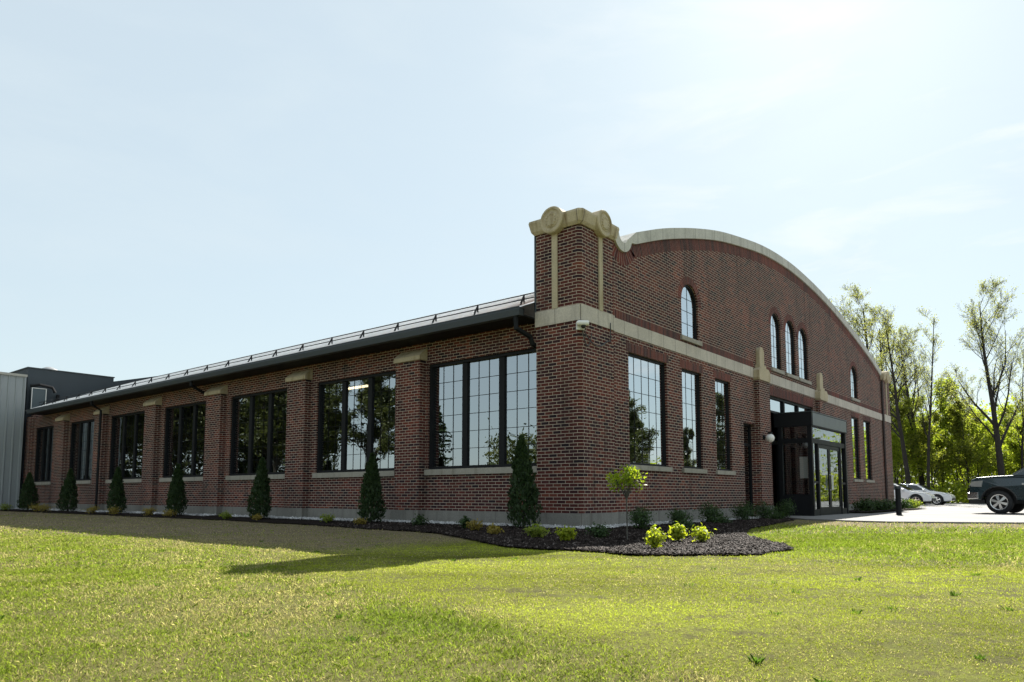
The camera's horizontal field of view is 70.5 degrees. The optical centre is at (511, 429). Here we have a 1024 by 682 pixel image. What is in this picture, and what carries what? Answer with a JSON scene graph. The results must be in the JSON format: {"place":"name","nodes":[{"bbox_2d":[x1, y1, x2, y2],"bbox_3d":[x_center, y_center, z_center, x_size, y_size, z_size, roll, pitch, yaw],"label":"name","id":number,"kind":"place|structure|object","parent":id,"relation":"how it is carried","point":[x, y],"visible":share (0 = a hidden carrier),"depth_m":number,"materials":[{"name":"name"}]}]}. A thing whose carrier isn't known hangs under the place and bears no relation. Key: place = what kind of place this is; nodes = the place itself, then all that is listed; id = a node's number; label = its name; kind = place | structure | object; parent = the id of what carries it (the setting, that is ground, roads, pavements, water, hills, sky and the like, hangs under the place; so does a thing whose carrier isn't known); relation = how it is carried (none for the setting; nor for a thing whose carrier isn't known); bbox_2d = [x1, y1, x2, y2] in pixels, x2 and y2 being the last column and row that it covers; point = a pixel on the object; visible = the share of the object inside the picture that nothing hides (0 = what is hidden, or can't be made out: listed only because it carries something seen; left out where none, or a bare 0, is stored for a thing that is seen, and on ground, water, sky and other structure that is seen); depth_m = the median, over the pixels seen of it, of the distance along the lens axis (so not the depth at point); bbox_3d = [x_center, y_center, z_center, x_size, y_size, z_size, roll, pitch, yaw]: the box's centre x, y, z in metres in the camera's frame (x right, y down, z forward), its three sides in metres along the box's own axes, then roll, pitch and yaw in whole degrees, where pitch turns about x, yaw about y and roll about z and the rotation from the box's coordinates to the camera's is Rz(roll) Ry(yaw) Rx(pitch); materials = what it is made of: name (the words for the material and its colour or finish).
{"place":"outdoors","nodes":[
{"label":"outdoors","id":0,"kind":"place"},
{"bbox_2d":[0,510,1023,681],"bbox_3d":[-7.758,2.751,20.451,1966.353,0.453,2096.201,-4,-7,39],"label":"ground","id":1,"kind":"structure","parent":0,"point":[907,652],"depth_m":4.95,"materials":[{"name":"plant"}]},
{"bbox_2d":[0,372,27,508],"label":"metal shed","id":2,"kind":"structure","parent":1,"relation":"on","point":[12,395],"depth_m":34.09,"materials":[{"name":"grey metal"}]},
{"bbox_2d":[9,367,154,506],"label":"dark block","id":3,"kind":"structure","parent":1,"relation":"on","point":[64,384],"depth_m":36.20,"materials":[{"name":"grey metal"}]},
{"bbox_2d":[29,387,46,408],"bbox_3d":[-23.003,-1.389,35.165,0.220,1.220,0.630,-4,-7,39],"label":"equipment cabinet","id":4,"kind":"object","parent":3,"relation":"attached to","point":[37,395],"visible":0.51,"depth_m":35.07,"materials":[{"name":"grey metal"}]},
{"bbox_2d":[30,383,59,401],"bbox_3d":[-22.809,-1.682,35.415,0.400,1.050,1.359,-4,-7,39],"label":"exhaust pipe","id":5,"kind":"object","parent":4,"relation":"attached to","point":[45,386],"visible":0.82,"depth_m":35.35,"materials":[{"name":"black metal"}]},
{"bbox_2d":[0,509,795,554],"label":"mulch bed","id":6,"kind":"object","parent":1,"relation":"on","point":[296,521],"visible":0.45,"depth_m":20.12,"materials":[{"name":"brown wood"}]},
{"bbox_2d":[16,472,39,509],"bbox_3d":[-21.129,2.692,31.688,0.821,1.689,0.872,-1,-5,10],"label":"arborvitae","id":7,"kind":"object","parent":6,"relation":"on","point":[27,490],"visible":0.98,"depth_m":31.52,"materials":[{"name":"green plant"}]},
{"bbox_2d":[55,468,78,511],"bbox_3d":[-17.661,2.402,28.846,0.845,1.751,0.821,-4,-7,39],"label":"arborvitae","id":8,"kind":"object","parent":6,"relation":"on","point":[69,493],"visible":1,"depth_m":28.76,"materials":[{"name":"green plant"}]},
{"bbox_2d":[106,466,126,512],"bbox_3d":[-14.163,2.167,26.034,0.707,1.709,0.676,0,-5,-1],"label":"arborvitae","id":9,"kind":"object","parent":6,"relation":"on","point":[116,493],"visible":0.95,"depth_m":25.92,"materials":[{"name":"green plant"}]},
{"bbox_2d":[14,508,245,516],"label":"white pebbles","id":10,"kind":"object","parent":6,"relation":"on","point":[192,514],"visible":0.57,"depth_m":25.58,"materials":[{"name":"grey gravel"}]},
{"bbox_2d":[142,505,156,515],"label":"plant","id":11,"kind":"object","parent":6,"relation":"on","point":[148,511],"visible":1,"depth_m":23.57,"materials":[{"name":"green plant"}]},
{"bbox_2d":[165,464,188,514],"bbox_3d":[-10.773,1.928,23.301,0.695,1.690,0.719,-4,-7,39],"label":"arborvitae","id":12,"kind":"object","parent":6,"relation":"on","point":[176,495],"visible":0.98,"depth_m":23.14,"materials":[{"name":"green plant"}]},
{"bbox_2d":[246,457,271,518],"bbox_3d":[-6.996,1.623,20.170,0.686,1.731,0.705,-4,-7,39],"label":"arborvitae","id":13,"kind":"object","parent":6,"relation":"on","point":[260,488],"visible":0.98,"depth_m":20.05,"materials":[{"name":"green plant"}]},
{"bbox_2d":[320,514,335,522],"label":"plant","id":14,"kind":"object","parent":6,"relation":"on","point":[327,518],"visible":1,"depth_m":17.67,"materials":[{"name":"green plant"}]},
{"bbox_2d":[357,453,386,521],"bbox_3d":[-3.323,1.377,17.161,0.675,1.674,0.698,-4,-7,39],"label":"arborvitae","id":15,"kind":"object","parent":6,"relation":"on","point":[371,503],"visible":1,"depth_m":17.04,"materials":[{"name":"green plant"}]},
{"bbox_2d":[410,513,429,525],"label":"plant","id":16,"kind":"object","parent":6,"relation":"on","point":[420,521],"visible":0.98,"depth_m":15.52,"materials":[{"name":"green plant"}]},
{"bbox_2d":[456,516,470,527],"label":"plant","id":17,"kind":"object","parent":6,"relation":"on","point":[462,521],"visible":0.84,"depth_m":14.49,"materials":[{"name":"green plant"}]},
{"bbox_2d":[466,518,482,530],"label":"plant","id":18,"kind":"object","parent":6,"relation":"on","point":[475,526],"visible":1,"depth_m":13.99,"materials":[{"name":"yellow plant"}]},
{"bbox_2d":[486,523,503,533],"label":"plant","id":19,"kind":"object","parent":6,"relation":"on","point":[493,529],"visible":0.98,"depth_m":13.03,"materials":[{"name":"yellow plant"}]},
{"bbox_2d":[237,515,758,528],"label":"white pebbles","id":20,"kind":"object","parent":6,"relation":"on","point":[453,522],"visible":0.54,"depth_m":16.51,"materials":[{"name":"grey gravel"}]},
{"bbox_2d":[506,434,542,527],"bbox_3d":[0.217,1.020,14.302,0.733,1.868,0.718,-4,-7,39],"label":"arborvitae","id":21,"kind":"object","parent":6,"relation":"on","point":[523,488],"visible":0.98,"depth_m":14.16,"materials":[{"name":"green plant"}]},
{"bbox_2d":[523,521,550,537],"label":"yellow green shrub","id":22,"kind":"object","parent":6,"relation":"on","point":[536,531],"visible":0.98,"depth_m":12.08,"materials":[{"name":"green plant"}]},
{"bbox_2d":[321,517,794,555],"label":"mulch chips","id":23,"kind":"object","parent":6,"relation":"on","point":[744,541],"visible":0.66,"depth_m":11.89,"materials":[{"name":"brown wood"}]},
{"bbox_2d":[555,524,576,540],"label":"golden shrub","id":24,"kind":"object","parent":6,"relation":"on","point":[565,533],"visible":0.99,"depth_m":11.36,"materials":[{"name":"green plant"}]},
{"bbox_2d":[585,521,614,537],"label":"green shrub","id":25,"kind":"object","parent":6,"relation":"on","point":[599,530],"visible":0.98,"depth_m":12.08,"materials":[{"name":"green plant"}]},
{"bbox_2d":[605,458,647,538],"bbox_3d":[1.875,1.107,11.841,0.685,1.402,0.674,-1,-5,6],"label":"young tree","id":26,"kind":"object","parent":6,"relation":"on","point":[629,478],"visible":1,"depth_m":11.79,"materials":[{"name":"green plant"}]},
{"bbox_2d":[628,505,656,528],"bbox_3d":[2.517,1.698,14.052,0.653,0.514,0.714,-4,-7,39],"label":"dark shrub","id":27,"kind":"object","parent":6,"relation":"on","point":[641,519],"visible":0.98,"depth_m":13.91,"materials":[{"name":"green plant"}]},
{"bbox_2d":[643,524,670,547],"bbox_3d":[1.947,1.472,9.921,0.399,0.353,0.294,3,-6,-33],"label":"golden shrub","id":28,"kind":"object","parent":6,"relation":"on","point":[655,537],"visible":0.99,"depth_m":9.89,"materials":[{"name":"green plant"}]},
{"bbox_2d":[668,521,687,539],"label":"golden shrub","id":29,"kind":"object","parent":6,"relation":"on","point":[678,531],"visible":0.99,"depth_m":11.51,"materials":[{"name":"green plant"}]},
{"bbox_2d":[665,505,692,524],"bbox_3d":[3.639,1.876,15.791,0.709,0.448,0.612,-4,-7,39],"label":"dark shrub","id":30,"kind":"object","parent":6,"relation":"on","point":[676,514],"visible":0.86,"depth_m":15.70,"materials":[{"name":"green plant"}]},
{"bbox_2d":[671,517,696,528],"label":"plant","id":31,"kind":"object","parent":6,"relation":"on","point":[688,524],"visible":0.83,"depth_m":14.39,"materials":[{"name":"green plant"}]},
{"bbox_2d":[689,522,716,541],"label":"golden shrub","id":32,"kind":"object","parent":6,"relation":"on","point":[701,534],"visible":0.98,"depth_m":11.39,"materials":[{"name":"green plant"}]},
{"bbox_2d":[693,499,725,521],"bbox_3d":[4.794,1.981,17.576,0.825,0.568,0.849,-4,-7,39],"label":"dark shrub","id":33,"kind":"object","parent":6,"relation":"on","point":[712,512],"visible":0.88,"depth_m":17.44,"materials":[{"name":"green plant"}]},
{"bbox_2d":[708,515,733,522],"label":"plant","id":34,"kind":"object","parent":6,"relation":"on","point":[722,519],"visible":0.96,"depth_m":16.91,"materials":[{"name":"green plant"}]},
{"bbox_2d":[728,500,759,519],"bbox_3d":[6.184,2.112,19.298,0.918,0.624,0.864,-4,-7,39],"label":"dark shrub","id":35,"kind":"object","parent":6,"relation":"on","point":[743,514],"visible":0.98,"depth_m":19.16,"materials":[{"name":"green plant"}]},
{"bbox_2d":[750,500,782,517],"bbox_3d":[7.206,2.282,20.636,0.907,0.543,0.908,-3,-6,31],"label":"dark shrub","id":36,"kind":"object","parent":6,"relation":"on","point":[765,510],"visible":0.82,"depth_m":20.51,"materials":[{"name":"green plant"}]},
{"bbox_2d":[766,510,786,518],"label":"plant","id":37,"kind":"object","parent":6,"relation":"on","point":[779,516],"visible":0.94,"depth_m":19.77,"materials":[{"name":"green plant"}]},
{"bbox_2d":[774,496,795,516],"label":"dark shrub","id":38,"kind":"object","parent":6,"relation":"on","point":[787,504],"visible":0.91,"depth_m":21.58,"materials":[{"name":"green plant"}]},
{"bbox_2d":[23,206,895,526],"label":"brick building","id":39,"kind":"structure","parent":1,"relation":"on","point":[703,370],"depth_m":19.50,"materials":[{"name":"brick"}]},
{"bbox_2d":[34,426,53,484],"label":"window","id":40,"kind":"structure","parent":39,"relation":"in","point":[44,444],"depth_m":33.87,"materials":[{"name":"black glass"}]},
{"bbox_2d":[69,419,93,483],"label":"window","id":41,"kind":"structure","parent":39,"relation":"in","point":[82,432],"depth_m":31.09,"materials":[{"name":"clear glass"}]},
{"bbox_2d":[105,411,144,482],"bbox_3d":[-14.940,0.723,28.155,3.180,2.703,0.225,-4,-7,39],"label":"window","id":42,"kind":"structure","parent":39,"relation":"in","point":[127,434],"depth_m":28.29,"materials":[{"name":"black glass"}]},
{"bbox_2d":[159,401,205,481],"bbox_3d":[-11.402,0.461,25.275,3.140,2.703,0.225,-4,-7,39],"label":"window","id":43,"kind":"structure","parent":39,"relation":"in","point":[184,424],"depth_m":25.41,"materials":[{"name":"black glass"}]},
{"bbox_2d":[225,388,286,479],"bbox_3d":[-7.825,0.196,22.362,3.300,2.703,0.225,-4,-7,39],"label":"window","id":44,"kind":"structure","parent":39,"relation":"in","point":[258,426],"depth_m":22.49,"materials":[{"name":"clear glass"}]},
{"bbox_2d":[312,371,395,477],"bbox_3d":[-4.202,-0.072,19.412,3.420,2.703,0.225,-4,-7,39],"label":"window","id":45,"kind":"structure","parent":39,"relation":"in","point":[356,415],"depth_m":19.49,"materials":[{"name":"clear glass"}]},
{"bbox_2d":[424,348,536,474],"bbox_3d":[-0.691,-0.333,16.554,3.510,2.703,0.225,-4,-7,39],"label":"window","id":46,"kind":"structure","parent":39,"relation":"in","point":[480,407],"depth_m":16.63,"materials":[{"name":"clear glass"}]},
{"bbox_2d":[576,320,588,329],"bbox_3d":[1.419,-2.103,14.601,0.248,0.176,0.184,1,-5,-6],"label":"security camera","id":47,"kind":"object","parent":39,"relation":"attached to","point":[581,324],"visible":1,"depth_m":14.53,"materials":[{"name":"white plastic"}]},
{"bbox_2d":[582,323,610,346],"bbox_3d":[1.769,-1.995,15.086,0.022,0.652,1.097,-4,-7,39],"label":"camera cable","id":48,"kind":"object","parent":39,"relation":"attached to","point":[591,336],"visible":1,"depth_m":14.92,"materials":[{"name":"black plastic"}]},
{"bbox_2d":[628,353,672,471],"bbox_3d":[3.170,-0.362,16.924,0.195,2.658,2.040,-4,-7,39],"label":"window","id":49,"kind":"structure","parent":39,"relation":"in","point":[647,424],"depth_m":17.01,"materials":[{"name":"clear glass"}]},
{"bbox_2d":[680,285,702,346],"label":"window","id":50,"kind":"structure","parent":39,"relation":"in","point":[688,303],"depth_m":19.03,"materials":[{"name":"clear glass"}]},
{"bbox_2d":[682,369,706,473],"bbox_3d":[4.636,-0.199,18.709,0.195,2.658,1.350,-4,-7,39],"label":"window","id":51,"kind":"structure","parent":39,"relation":"in","point":[690,380],"depth_m":18.83,"materials":[{"name":"clear glass"}]},
{"bbox_2d":[715,379,735,474],"bbox_3d":[5.879,-0.061,20.224,0.195,2.658,1.240,-4,-7,39],"label":"window","id":52,"kind":"structure","parent":39,"relation":"in","point":[721,387],"depth_m":20.36,"materials":[{"name":"clear glass"}]},
{"bbox_2d":[743,423,752,515],"bbox_3d":[6.947,1.218,21.653,0.110,2.780,0.895,-4,-7,39],"label":"side door","id":53,"kind":"structure","parent":39,"relation":"in","point":[747,428],"depth_m":21.86,"materials":[{"name":"black metal"}]},
{"bbox_2d":[763,432,774,441],"bbox_3d":[7.798,0.234,21.995,0.329,0.320,0.258,-4,-7,39],"label":"wall lamp","id":54,"kind":"object","parent":39,"relation":"attached to","point":[769,437],"visible":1,"depth_m":21.90,"materials":[{"name":"white glass"}]},
{"bbox_2d":[771,313,784,374],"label":"window","id":55,"kind":"structure","parent":39,"relation":"in","point":[775,346],"depth_m":24.05,"materials":[{"name":"clear glass"}]},
{"bbox_2d":[770,396,810,413],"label":"transom window","id":56,"kind":"structure","parent":39,"relation":"in","point":[777,405],"depth_m":24.33,"materials":[{"name":"clear glass"}]},
{"bbox_2d":[785,321,798,379],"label":"window","id":57,"kind":"structure","parent":39,"relation":"in","point":[790,363],"depth_m":25.17,"materials":[{"name":"clear glass"}]},
{"bbox_2d":[799,457,807,477],"bbox_3d":[9.245,1.205,22.953,0.250,0.680,0.003,-4,-7,39],"label":"paper notice","id":58,"kind":"object","parent":39,"relation":"attached to","point":[803,467],"visible":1,"depth_m":22.95,"materials":[{"name":"white paper"}]},
{"bbox_2d":[798,328,811,384],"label":"window","id":59,"kind":"structure","parent":39,"relation":"in","point":[801,337],"depth_m":26.21,"materials":[{"name":"clear glass"}]},
{"bbox_2d":[851,366,859,402],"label":"window","id":60,"kind":"structure","parent":39,"relation":"in","point":[853,376],"depth_m":31.44,"materials":[{"name":"clear glass"}]},
{"bbox_2d":[851,417,862,481],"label":"window","id":61,"kind":"structure","parent":39,"relation":"in","point":[853,420],"depth_m":31.12,"materials":[{"name":"clear glass"}]},
{"bbox_2d":[863,420,874,482],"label":"window","id":62,"kind":"structure","parent":39,"relation":"in","point":[866,424],"depth_m":32.66,"materials":[{"name":"clear glass"}]},
{"bbox_2d":[904,395,933,472],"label":"leafy tree","id":63,"kind":"object","parent":1,"relation":"on","point":[917,409],"visible":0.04,"depth_m":72.84,"materials":[{"name":"green plant"}]},
{"bbox_2d":[925,479,971,502],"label":"bush","id":64,"kind":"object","parent":1,"relation":"on","point":[957,493],"depth_m":59.83,"materials":[{"name":"green plant"}]},
{"bbox_2d":[942,365,970,500],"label":"bare tree","id":65,"kind":"object","parent":1,"relation":"on","point":[966,413],"visible":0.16,"depth_m":69.60,"materials":[{"name":"green plant"}]},
{"bbox_2d":[896,393,1023,492],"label":"wood","id":66,"kind":"object","parent":1,"relation":"on","point":[951,479],"visible":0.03,"depth_m":78.69,"materials":[{"name":"green plant"}]},
{"bbox_2d":[965,375,982,426],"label":"bare tree","id":67,"kind":"object","parent":1,"relation":"on","point":[973,389],"visible":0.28,"depth_m":71.08,"materials":[{"name":"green plant"}]},
{"bbox_2d":[963,423,1016,476],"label":"undergrowth bush","id":68,"kind":"object","parent":1,"relation":"on","point":[995,467],"visible":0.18,"depth_m":63.88,"materials":[{"name":"green plant"}]},
{"bbox_2d":[983,422,1013,475],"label":"undergrowth bush","id":69,"kind":"object","parent":1,"relation":"on","point":[1001,432],"visible":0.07,"depth_m":67.07,"materials":[{"name":"green plant"}]},
{"bbox_2d":[996,402,1021,459],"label":"leafy tree","id":70,"kind":"object","parent":1,"relation":"on","point":[1011,414],"visible":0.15,"depth_m":75.60,"materials":[{"name":"green plant"}]},
{"bbox_2d":[1002,413,1021,471],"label":"undergrowth bush","id":71,"kind":"object","parent":1,"relation":"on","point":[1020,428],"visible":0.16,"depth_m":63.64,"materials":[{"name":"green plant"}]},
{"bbox_2d":[0,0,1023,490],"label":"sky","id":72,"kind":"structure","parent":0,"point":[185,184],"materials":[{"name":"blue"}]},
{"bbox_2d":[785,502,1023,523],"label":"pavement","id":73,"kind":"structure","parent":0,"point":[956,513],"depth_m":22.03,"materials":[{"name":"concrete"}]},
{"bbox_2d":[827,283,923,405],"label":"bare tree","id":74,"kind":"object","parent":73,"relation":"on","point":[855,321],"visible":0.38,"depth_m":76.21,"materials":[{"name":"green plant"}]},
{"bbox_2d":[862,307,908,386],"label":"bare tree","id":75,"kind":"object","parent":73,"relation":"on","point":[882,337],"visible":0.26,"depth_m":68.63,"materials":[{"name":"green plant"}]},
{"bbox_2d":[849,508,921,511],"bbox_3d":[15.758,3.404,30.839,1.680,0.022,12.600,-4,-7,39],"label":"mulch bed","id":76,"kind":"object","parent":73,"relation":"on","point":[882,510],"visible":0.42,"depth_m":28.64,"materials":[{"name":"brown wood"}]},
{"bbox_2d":[849,495,886,510],"bbox_3d":[13.548,2.836,27.596,1.403,0.689,1.196,-4,-7,39],"label":"shrub","id":77,"kind":"object","parent":76,"relation":"on","point":[864,505],"visible":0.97,"depth_m":27.53,"materials":[{"name":"green plant"}]},
{"bbox_2d":[867,495,901,511],"bbox_3d":[15.145,3.035,29.672,1.329,0.680,1.194,0,-5,-1],"label":"shrub","id":78,"kind":"object","parent":76,"relation":"on","point":[887,506],"visible":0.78,"depth_m":29.48,"materials":[{"name":"green plant"}]},
{"bbox_2d":[889,495,914,508],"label":"shrub","id":79,"kind":"object","parent":76,"relation":"on","point":[905,503],"visible":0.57,"depth_m":31.68,"materials":[{"name":"green plant"}]},
{"bbox_2d":[876,331,904,482],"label":"bare tree","id":80,"kind":"object","parent":73,"relation":"on","point":[891,377],"visible":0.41,"depth_m":63.26,"materials":[{"name":"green plant"}]},
{"bbox_2d":[857,305,928,483],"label":"bare tree","id":81,"kind":"object","parent":73,"relation":"on","point":[902,441],"visible":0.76,"depth_m":57.35,"materials":[{"name":"green plant"}]},
{"bbox_2d":[894,486,901,514],"bbox_3d":[12.642,2.319,23.716,0.234,0.960,0.240,-4,-7,39],"label":"bollard","id":82,"kind":"object","parent":73,"relation":"on","point":[898,501],"visible":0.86,"depth_m":23.66,"materials":[{"name":"grey metal"}]},
{"bbox_2d":[891,428,912,481],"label":"undergrowth bush","id":83,"kind":"object","parent":73,"relation":"on","point":[896,444],"visible":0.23,"depth_m":59.53,"materials":[{"name":"green plant"}]},
{"bbox_2d":[889,386,920,483],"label":"leafy tree","id":84,"kind":"object","parent":73,"relation":"on","point":[901,396],"visible":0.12,"depth_m":66.53,"materials":[{"name":"green plant"}]},
{"bbox_2d":[890,397,922,483],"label":"undergrowth bush","id":85,"kind":"object","parent":73,"relation":"on","point":[905,406],"visible":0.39,"depth_m":61.63,"materials":[{"name":"green plant"}]},
{"bbox_2d":[896,414,926,483],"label":"undergrowth bush","id":86,"kind":"object","parent":73,"relation":"on","point":[909,430],"visible":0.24,"depth_m":63.72,"materials":[{"name":"green plant"}]},
{"bbox_2d":[877,324,948,485],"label":"bare tree","id":87,"kind":"object","parent":73,"relation":"on","point":[921,480],"visible":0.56,"depth_m":64.85,"materials":[{"name":"green plant"}]},
{"bbox_2d":[894,483,935,504],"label":"parked car","id":88,"kind":"object","parent":73,"relation":"on","point":[910,493],"visible":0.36,"depth_m":46.39,"materials":[{"name":"white paint"}]},
{"bbox_2d":[904,410,952,487],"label":"undergrowth bush","id":89,"kind":"object","parent":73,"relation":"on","point":[939,458],"visible":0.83,"depth_m":60.81,"materials":[{"name":"green plant"}]},
{"bbox_2d":[903,484,955,504],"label":"parked car","id":90,"kind":"object","parent":73,"relation":"on","point":[942,498],"visible":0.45,"depth_m":48.55,"materials":[{"name":"white paint"}]},
{"bbox_2d":[910,306,961,503],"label":"bare tree","id":91,"kind":"object","parent":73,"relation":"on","point":[931,382],"visible":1,"depth_m":56.20,"materials":[{"name":"green plant"}]},
{"bbox_2d":[913,426,961,489],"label":"undergrowth bush","id":92,"kind":"object","parent":73,"relation":"on","point":[938,442],"visible":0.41,"depth_m":63.00,"materials":[{"name":"green plant"}]},
{"bbox_2d":[927,377,974,483],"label":"leafy tree","id":93,"kind":"object","parent":73,"relation":"on","point":[938,401],"visible":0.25,"depth_m":65.75,"materials":[{"name":"green plant"}]},
{"bbox_2d":[931,413,994,501],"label":"undergrowth bush","id":94,"kind":"object","parent":73,"relation":"on","point":[941,421],"visible":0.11,"depth_m":65.21,"materials":[{"name":"green plant"}]},
{"bbox_2d":[937,396,1002,499],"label":"undergrowth bush","id":95,"kind":"object","parent":73,"relation":"on","point":[957,428],"visible":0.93,"depth_m":59.88,"materials":[{"name":"green plant"}]},
{"bbox_2d":[947,414,995,480],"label":"undergrowth bush","id":96,"kind":"object","parent":73,"relation":"on","point":[985,442],"visible":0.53,"depth_m":62.30,"materials":[{"name":"green plant"}]},
{"bbox_2d":[936,275,1023,475],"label":"bare tree","id":97,"kind":"object","parent":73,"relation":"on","point":[992,389],"visible":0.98,"depth_m":58.08,"materials":[{"name":"green plant"}]},
{"bbox_2d":[967,468,1023,513],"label":"pickup truck","id":98,"kind":"object","parent":73,"relation":"on","point":[1000,494],"visible":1,"depth_m":25.29,"materials":[{"name":"teal paint"}]},
{"bbox_2d":[993,427,1023,474],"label":"undergrowth bush","id":99,"kind":"object","parent":73,"relation":"on","point":[1014,448],"visible":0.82,"depth_m":61.23,"materials":[{"name":"green plant"}]},
{"bbox_2d":[1002,339,1023,468],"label":"bare tree","id":100,"kind":"object","parent":73,"relation":"on","point":[1022,424],"visible":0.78,"depth_m":60.45,"materials":[{"name":"green plant"}]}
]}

